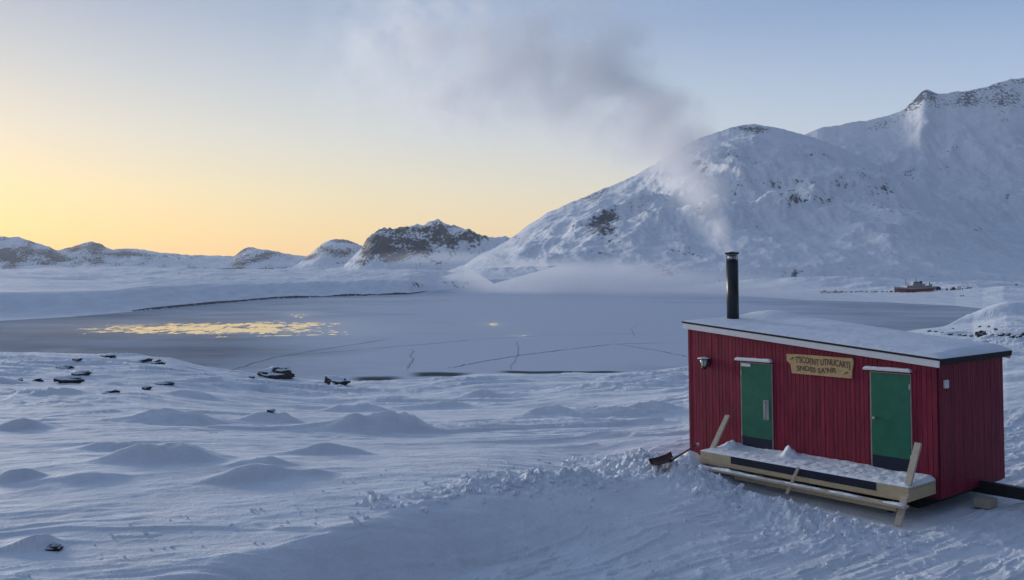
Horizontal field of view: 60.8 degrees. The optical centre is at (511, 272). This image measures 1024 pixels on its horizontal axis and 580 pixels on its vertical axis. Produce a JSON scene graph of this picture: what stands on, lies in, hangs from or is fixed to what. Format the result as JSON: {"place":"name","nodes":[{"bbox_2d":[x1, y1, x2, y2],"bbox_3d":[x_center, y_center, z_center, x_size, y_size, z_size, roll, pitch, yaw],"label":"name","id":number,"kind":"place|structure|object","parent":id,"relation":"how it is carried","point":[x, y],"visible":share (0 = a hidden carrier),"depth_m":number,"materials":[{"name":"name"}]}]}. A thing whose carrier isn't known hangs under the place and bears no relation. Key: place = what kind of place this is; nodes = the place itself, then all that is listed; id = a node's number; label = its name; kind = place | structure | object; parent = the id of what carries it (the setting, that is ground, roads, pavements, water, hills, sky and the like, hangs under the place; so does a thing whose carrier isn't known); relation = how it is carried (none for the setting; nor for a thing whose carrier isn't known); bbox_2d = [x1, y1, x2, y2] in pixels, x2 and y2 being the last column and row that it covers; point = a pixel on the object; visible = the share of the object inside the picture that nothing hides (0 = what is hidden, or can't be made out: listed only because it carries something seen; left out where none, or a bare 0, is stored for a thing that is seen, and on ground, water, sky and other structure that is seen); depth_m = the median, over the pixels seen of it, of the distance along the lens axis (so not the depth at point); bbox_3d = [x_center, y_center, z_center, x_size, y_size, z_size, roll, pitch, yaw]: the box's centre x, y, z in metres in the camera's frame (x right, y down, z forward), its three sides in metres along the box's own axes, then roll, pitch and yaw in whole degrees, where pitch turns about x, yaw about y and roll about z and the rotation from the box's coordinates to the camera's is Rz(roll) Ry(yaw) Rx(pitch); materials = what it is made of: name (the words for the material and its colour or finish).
{"place":"outdoors","nodes":[
{"label":"outdoors","id":0,"kind":"place"},
{"bbox_2d":[0,236,308,268],"bbox_3d":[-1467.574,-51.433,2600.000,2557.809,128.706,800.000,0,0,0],"label":"hills","id":1,"kind":"structure","parent":0,"point":[18,253],"depth_m":2453.69,"materials":[{"name":"white snow"}]},
{"bbox_2d":[284,239,361,269],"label":"snow hill","id":2,"kind":"structure","parent":0,"point":[335,253],"depth_m":1998.15,"materials":[{"name":"white snow"}]},
{"bbox_2d":[325,219,509,270],"bbox_3d":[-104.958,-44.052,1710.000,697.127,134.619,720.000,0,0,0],"label":"rocky hill","id":3,"kind":"structure","parent":0,"point":[437,244],"depth_m":1499.22,"materials":[{"name":"white snow"}]},
{"bbox_2d":[0,288,982,380],"bbox_3d":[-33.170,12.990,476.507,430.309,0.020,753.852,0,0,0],"label":"lake","id":4,"kind":"structure","parent":0,"point":[448,332],"depth_m":200.51,"materials":[{"name":"grey"}]},
{"bbox_2d":[0,266,1023,579],"bbox_3d":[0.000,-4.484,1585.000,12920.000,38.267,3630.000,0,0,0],"label":"snow ground","id":5,"kind":"structure","parent":0,"point":[210,454],"depth_m":17.05,"materials":[{"name":"white snow"}]},
{"bbox_2d":[31,378,43,381],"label":"rock","id":6,"kind":"object","parent":5,"relation":"on","point":[38,379],"visible":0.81,"depth_m":50.15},
{"bbox_2d":[45,543,62,550],"bbox_3d":[-6.319,3.771,11.995,0.367,0.114,0.173,-7,1,18],"label":"rock","id":7,"kind":"object","parent":5,"relation":"on","point":[53,547],"visible":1,"depth_m":11.94,"materials":[{"name":"grey stone"}]},
{"bbox_2d":[55,365,73,368],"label":"rock","id":8,"kind":"object","parent":5,"relation":"on","point":[66,366],"visible":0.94,"depth_m":71.11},
{"bbox_2d":[53,375,84,383],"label":"rock","id":9,"kind":"object","parent":5,"relation":"on","point":[69,379],"visible":0.93,"depth_m":49.59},
{"bbox_2d":[71,370,91,375],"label":"rock","id":10,"kind":"object","parent":5,"relation":"on","point":[83,372],"visible":0.92,"depth_m":56.39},
{"bbox_2d":[100,353,116,358],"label":"rock","id":11,"kind":"object","parent":5,"relation":"on","point":[111,355],"visible":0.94,"depth_m":102.05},
{"bbox_2d":[102,388,119,393],"bbox_3d":[-16.523,4.908,36.003,0.659,0.218,0.509,-1,4,0],"label":"rock","id":12,"kind":"object","parent":5,"relation":"on","point":[110,391],"visible":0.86,"depth_m":35.91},
{"bbox_2d":[129,357,152,362],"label":"rock","id":13,"kind":"object","parent":5,"relation":"on","point":[141,359],"visible":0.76,"depth_m":93.22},
{"bbox_2d":[142,386,151,389],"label":"rock","id":14,"kind":"object","parent":5,"relation":"on","point":[146,387],"visible":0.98,"depth_m":41.79,"materials":[{"name":"grey stone"}]},
{"bbox_2d":[150,359,165,363],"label":"rock","id":15,"kind":"object","parent":5,"relation":"on","point":[158,361],"visible":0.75,"depth_m":92.89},
{"bbox_2d":[154,380,174,384],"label":"rock","id":16,"kind":"object","parent":5,"relation":"on","point":[165,382],"visible":0.98,"depth_m":53.12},
{"bbox_2d":[257,366,294,378],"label":"rock","id":17,"kind":"object","parent":5,"relation":"on","point":[275,372],"visible":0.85,"depth_m":92.69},
{"bbox_2d":[324,375,350,384],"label":"rock","id":18,"kind":"object","parent":5,"relation":"on","point":[334,380],"visible":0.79,"depth_m":71.11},
{"bbox_2d":[27,448,1023,579],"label":"snow chunks","id":19,"kind":"object","parent":5,"relation":"on","point":[902,533],"visible":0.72,"depth_m":15.45,"materials":[{"name":"white snow"}]},
{"bbox_2d":[649,443,699,465],"bbox_3d":[3.506,3.794,18.146,1.790,0.232,0.642,0,0,-37],"label":"snow shovel","id":20,"kind":"object","parent":5,"relation":"on","point":[664,459],"visible":1,"depth_m":17.96,"materials":[{"name":"black plastic"}]},
{"bbox_2d":[696,415,935,526],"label":"timber steps","id":21,"kind":"structure","parent":5,"relation":"on","point":[903,495],"depth_m":17.02,"materials":[{"name":"beige wood"}]},
{"bbox_2d":[698,464,904,505],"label":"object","id":22,"kind":"structure","parent":21,"relation":"on","point":[801,485],"depth_m":17.32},
{"bbox_2d":[701,440,935,487],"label":"deck snow","id":23,"kind":"structure","parent":21,"relation":"on","point":[788,456],"depth_m":17.77,"materials":[{"name":"white snow"}]},
{"bbox_2d":[819,290,840,292],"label":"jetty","id":24,"kind":"object","parent":5,"relation":"on","point":[834,291],"visible":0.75,"depth_m":501.05,"materials":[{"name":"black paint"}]},
{"bbox_2d":[682,252,1011,507],"bbox_3d":[7.268,2.037,19.650,3.091,5.233,6.260,0,-1,-38],"label":"sauna hut","id":25,"kind":"object","parent":5,"relation":"on","point":[883,418],"visible":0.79,"depth_m":17.91,"materials":[{"name":"red paint"}]},
{"bbox_2d":[697,357,709,369],"bbox_3d":[4.544,2.139,20.649,0.302,0.290,0.310,0,-1,-38],"label":"wall lamp","id":26,"kind":"object","parent":25,"relation":"attached to","point":[704,362],"visible":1,"depth_m":20.59,"materials":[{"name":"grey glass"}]},
{"bbox_2d":[735,357,771,360],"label":"ledge snow","id":27,"kind":"structure","parent":25,"relation":"on","point":[744,358],"depth_m":19.59,"materials":[{"name":"white snow"}]},
{"bbox_2d":[734,359,773,449],"bbox_3d":[5.440,2.972,19.627,0.107,2.025,0.964,0,-1,-38],"label":"door","id":28,"kind":"structure","parent":25,"relation":"in","point":[757,423],"depth_m":19.58,"materials":[{"name":"green paint"}]},
{"bbox_2d":[786,354,853,377],"bbox_3d":[6.461,1.953,18.358,0.051,0.424,1.575,0,-1,-38],"label":"wooden sign","id":29,"kind":"object","parent":25,"relation":"attached to","point":[840,367],"visible":1,"depth_m":18.31,"materials":[{"name":"brown wood"}]},
{"bbox_2d":[684,310,1010,358],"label":"roof snow","id":30,"kind":"structure","parent":25,"relation":"on","point":[782,323],"depth_m":18.89,"materials":[{"name":"white snow"}]},
{"bbox_2d":[863,366,911,370],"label":"ledge snow","id":31,"kind":"structure","parent":25,"relation":"on","point":[891,368],"depth_m":17.09,"materials":[{"name":"white snow"}]},
{"bbox_2d":[863,368,912,471],"bbox_3d":[7.385,2.908,17.138,0.102,2.025,0.974,0,-1,-38],"label":"door","id":32,"kind":"structure","parent":25,"relation":"in","point":[891,393],"depth_m":17.10,"materials":[{"name":"green paint"}]},
{"bbox_2d":[943,380,948,391],"bbox_3d":[8.242,2.144,16.559,0.136,0.228,0.050,0,-1,-38],"label":"wall box","id":33,"kind":"object","parent":25,"relation":"attached to","point":[945,384],"visible":1,"depth_m":16.53,"materials":[{"name":"white paint"}]},
{"bbox_2d":[969,480,1023,499],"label":"skid beam","id":34,"kind":"structure","parent":25,"relation":"attached to","point":[1001,490],"depth_m":17.04,"materials":[{"name":"black paint"}]},
{"bbox_2d":[894,281,934,292],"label":"ship","id":35,"kind":"object","parent":5,"relation":"on","point":[914,287],"visible":0.98,"depth_m":503.10,"materials":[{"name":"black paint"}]},
{"bbox_2d":[975,330,986,336],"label":"rock","id":36,"kind":"object","parent":5,"relation":"on","point":[979,333],"visible":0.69,"depth_m":89.69,"materials":[{"name":"grey stone"}]},
{"bbox_2d":[973,496,997,508],"bbox_3d":[9.215,4.466,16.976,0.380,0.166,0.303,0,0,-38],"label":"timber block","id":37,"kind":"object","parent":5,"relation":"on","point":[985,502],"depth_m":16.88,"materials":[{"name":"beige wood"}]},
{"bbox_2d":[0,0,1023,255],"label":"sky","id":38,"kind":"structure","parent":0,"point":[183,127],"materials":[{"name":"blue"}]},
{"bbox_2d":[436,124,1023,287],"bbox_3d":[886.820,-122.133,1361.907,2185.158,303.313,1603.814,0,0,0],"label":"front mountain","id":39,"kind":"structure","parent":0,"point":[767,202],"depth_m":921.24,"materials":[{"name":"white snow"}]},
{"bbox_2d":[805,78,1023,237],"bbox_3d":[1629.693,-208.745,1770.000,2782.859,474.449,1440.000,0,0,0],"label":"shoulder mountain","id":40,"kind":"structure","parent":0,"point":[962,151],"depth_m":1726.20,"materials":[{"name":"white snow"}]}
]}

